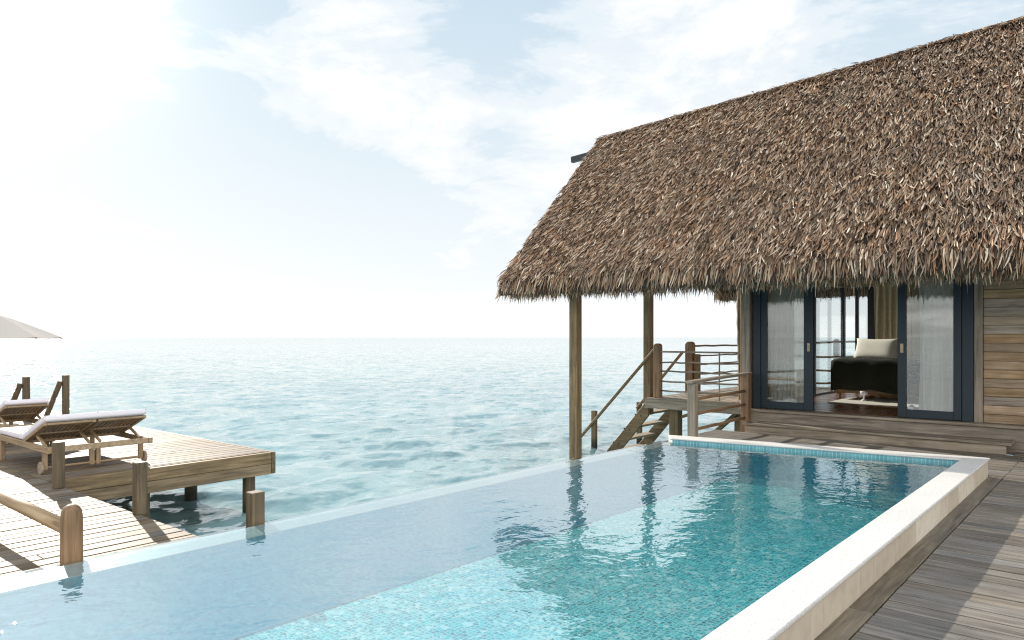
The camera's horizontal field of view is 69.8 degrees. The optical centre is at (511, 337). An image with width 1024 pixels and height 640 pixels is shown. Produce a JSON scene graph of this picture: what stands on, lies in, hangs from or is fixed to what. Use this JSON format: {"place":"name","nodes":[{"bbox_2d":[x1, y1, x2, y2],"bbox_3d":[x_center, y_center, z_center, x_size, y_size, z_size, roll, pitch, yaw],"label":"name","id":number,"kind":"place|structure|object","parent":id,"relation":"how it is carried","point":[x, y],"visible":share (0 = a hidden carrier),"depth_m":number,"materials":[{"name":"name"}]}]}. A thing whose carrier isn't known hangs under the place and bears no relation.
{"place":"outdoors","nodes":[
{"label":"outdoors","id":0,"kind":"place"},
{"bbox_2d":[0,337,1012,535],"bbox_3d":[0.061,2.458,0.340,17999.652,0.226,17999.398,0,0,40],"label":"sea","id":1,"kind":"structure","parent":0,"point":[332,422],"depth_m":29.41,"materials":[{"name":"liquid"}]},
{"bbox_2d":[0,403,275,575],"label":"jetty","id":2,"kind":"object","parent":1,"relation":"in","point":[189,464],"visible":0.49,"depth_m":8.61,"materials":[{"name":"brown wood"}]},
{"bbox_2d":[11,377,29,399],"bbox_3d":[-9.601,1.203,14.205,0.507,0.865,0.168,0,0,-4],"label":"mooring post","id":3,"kind":"object","parent":2,"relation":"on","point":[24,385],"visible":0.5,"depth_m":14.18,"materials":[{"name":"brown wood"}]},
{"bbox_2d":[0,398,49,443],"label":"sun lounger","id":4,"kind":"object","parent":2,"relation":"on","point":[26,410],"visible":0.82,"depth_m":10.89,"materials":[{"name":"brown wood"}]},
{"bbox_2d":[0,316,61,425],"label":"parasol","id":5,"kind":"object","parent":2,"relation":"on","point":[10,328],"visible":0.97,"depth_m":12.71,"materials":[{"name":"fabric"}]},
{"bbox_2d":[0,490,82,562],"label":"log rail","id":6,"kind":"object","parent":2,"relation":"on","point":[67,524],"visible":0.88,"depth_m":4.99,"materials":[{"name":"brown wood"}]},
{"bbox_2d":[44,375,69,415],"bbox_3d":[-9.236,1.203,14.865,0.507,0.865,0.168,0,0,-4],"label":"mooring post","id":7,"kind":"object","parent":2,"relation":"on","point":[64,383],"visible":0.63,"depth_m":14.85,"materials":[{"name":"brown wood"}]},
{"bbox_2d":[52,441,64,488],"bbox_3d":[-4.805,1.355,7.774,0.100,0.490,0.100,0,0,40],"label":"square post","id":8,"kind":"object","parent":2,"relation":"on","point":[58,464],"visible":1,"depth_m":7.74,"materials":[{"name":"brown wood"}]},
{"bbox_2d":[0,408,152,474],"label":"sun lounger","id":9,"kind":"object","parent":2,"relation":"on","point":[44,430],"visible":1,"depth_m":9.02,"materials":[{"name":"brown wood"}]},
{"bbox_2d":[132,461,147,514],"bbox_3d":[-3.367,1.365,6.641,0.098,0.470,0.098,0,0,40],"label":"square post","id":10,"kind":"object","parent":2,"relation":"on","point":[139,487],"visible":1,"depth_m":6.61,"materials":[{"name":"brown wood"}]},
{"bbox_2d":[246,490,264,524],"bbox_3d":[-2.049,2.367,5.859,0.108,2.266,0.108,0,0,40],"label":"square post","id":11,"kind":"object","parent":1,"relation":"in","point":[255,506],"visible":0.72,"depth_m":5.82,"materials":[{"name":"brown wood"}]},
{"bbox_2d":[0,435,989,639],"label":"swimming pool","id":12,"kind":"structure","parent":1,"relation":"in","point":[815,599],"depth_m":4.72,"materials":[{"name":"tile"}]},
{"bbox_2d":[0,441,952,639],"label":"pool water","id":13,"kind":"structure","parent":12,"relation":"in","point":[686,513],"depth_m":5.22,"materials":[{"name":"teal liquid"}]},
{"bbox_2d":[582,349,682,450],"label":"sea stairs","id":14,"kind":"structure","parent":1,"relation":"in","point":[636,423],"depth_m":15.91,"materials":[{"name":"wood"}]},
{"bbox_2d":[645,386,830,435],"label":"side terrace","id":15,"kind":"structure","parent":1,"relation":"in","point":[675,405],"depth_m":14.82,"materials":[{"name":"brown wood"}]},
{"bbox_2d":[653,343,740,400],"bbox_3d":[3.800,0.685,14.394,2.251,1.110,0.140,0,0,40],"label":"terrace railing","id":16,"kind":"object","parent":15,"relation":"on","point":[657,370],"visible":0.74,"depth_m":14.85,"materials":[{"name":"brown wood"}]},
{"bbox_2d":[685,342,737,390],"bbox_3d":[5.241,0.670,17.762,0.305,1.140,3.905,0,0,40],"label":"terrace railing","id":17,"kind":"object","parent":15,"relation":"on","point":[691,357],"visible":0.53,"depth_m":16.33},
{"bbox_2d":[816,339,854,383],"bbox_3d":[8.191,0.670,17.720,4.522,1.260,0.120,0,0,40],"label":"terrace railing","id":18,"kind":"object","parent":15,"relation":"on","point":[836,347],"visible":0.14,"depth_m":17.93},
{"bbox_2d":[495,16,1023,458],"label":"villa","id":19,"kind":"object","parent":1,"relation":"in","point":[902,169],"visible":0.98,"depth_m":11.49,"materials":[{"name":"brown plant"}]},
{"bbox_2d":[768,284,803,402],"bbox_3d":[4.753,0.077,12.662,0.673,2.275,0.094,0,0,40],"label":"sheer curtain","id":20,"kind":"object","parent":19,"relation":"hanging from","point":[786,322],"visible":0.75,"depth_m":12.68,"materials":[{"name":"fabric"}]},
{"bbox_2d":[761,283,813,410],"bbox_3d":[4.665,0.108,12.458,0.882,2.235,0.075,0,0,40],"label":"sliding door","id":21,"kind":"structure","parent":19,"relation":"in","point":[808,405],"depth_m":12.25,"materials":[{"name":"blue paint"}]},
{"bbox_2d":[814,284,911,395],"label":"back window","id":22,"kind":"structure","parent":19,"relation":"in","point":[871,320],"depth_m":16.63,"materials":[{"name":"metal"}]},
{"bbox_2d":[827,397,918,407],"bbox_3d":[7.280,1.228,13.668,2.250,0.012,1.550,0,0,40],"label":"rug","id":23,"kind":"object","parent":19,"relation":"on","point":[876,401],"visible":0.54,"depth_m":13.92,"materials":[{"name":"beige fabric"}]},
{"bbox_2d":[860,391,867,400],"bbox_3d":[6.733,1.130,14.036,0.150,0.180,0.146,0,0,40],"label":"goblet","id":24,"kind":"object","parent":23,"relation":"on","point":[863,393],"visible":1,"depth_m":14.01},
{"bbox_2d":[833,389,915,398],"bbox_3d":[7.921,0.872,14.666,2.270,0.743,2.000,0,0,40],"label":"daybed","id":25,"kind":"object","parent":19,"relation":"on","point":[839,392],"visible":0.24,"depth_m":14.37,"materials":[{"name":"fabric"}]},
{"bbox_2d":[830,357,919,395],"bbox_3d":[7.769,0.757,14.525,2.310,0.706,1.812,0,0,40],"label":"throw","id":26,"kind":"object","parent":25,"relation":"on","point":[853,373],"visible":0.5,"depth_m":14.12,"materials":[{"name":"black fabric"}]},
{"bbox_2d":[854,338,897,359],"bbox_3d":[7.317,0.250,14.721,0.298,0.456,1.060,0,0,-25],"label":"pillow","id":27,"kind":"object","parent":26,"relation":"on","point":[882,349],"visible":0.81,"depth_m":14.58,"materials":[{"name":"fabric"}]},
{"bbox_2d":[874,283,911,357],"bbox_3d":[8.378,0.018,16.144,0.773,2.395,0.157,0,0,40],"label":"beige curtain","id":28,"kind":"object","parent":19,"relation":"hanging from","point":[886,309],"visible":0.39,"depth_m":16.21,"materials":[{"name":"beige fabric"}]},
{"bbox_2d":[898,276,961,420],"bbox_3d":[6.264,0.108,11.030,0.846,2.235,0.075,0,0,40],"label":"sliding door","id":29,"kind":"structure","parent":19,"relation":"in","point":[903,411],"depth_m":10.98,"materials":[{"name":"blue paint"}]},
{"bbox_2d":[918,277,952,411],"bbox_3d":[6.509,0.077,11.139,0.618,2.275,0.174,0,0,40],"label":"sheer curtain","id":30,"kind":"object","parent":19,"relation":"hanging from","point":[936,350],"visible":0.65,"depth_m":11.18,"materials":[{"name":"fabric"}]},
{"bbox_2d":[0,0,1023,336],"label":"sky","id":31,"kind":"structure","parent":0,"point":[169,168],"materials":[{"name":"white"}]},
{"bbox_2d":[663,430,1023,639],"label":"deck","id":32,"kind":"structure","parent":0,"point":[957,573],"depth_m":4.93,"materials":[{"name":"brown wood"}]},
{"bbox_2d":[685,372,751,436],"bbox_3d":[3.367,1.228,11.820,0.130,1.245,2.241,0,0,40],"label":"deck railing","id":33,"kind":"object","parent":32,"relation":"on","point":[693,413],"visible":0.94,"depth_m":11.62,"materials":[{"name":"brown wood"}]}
]}

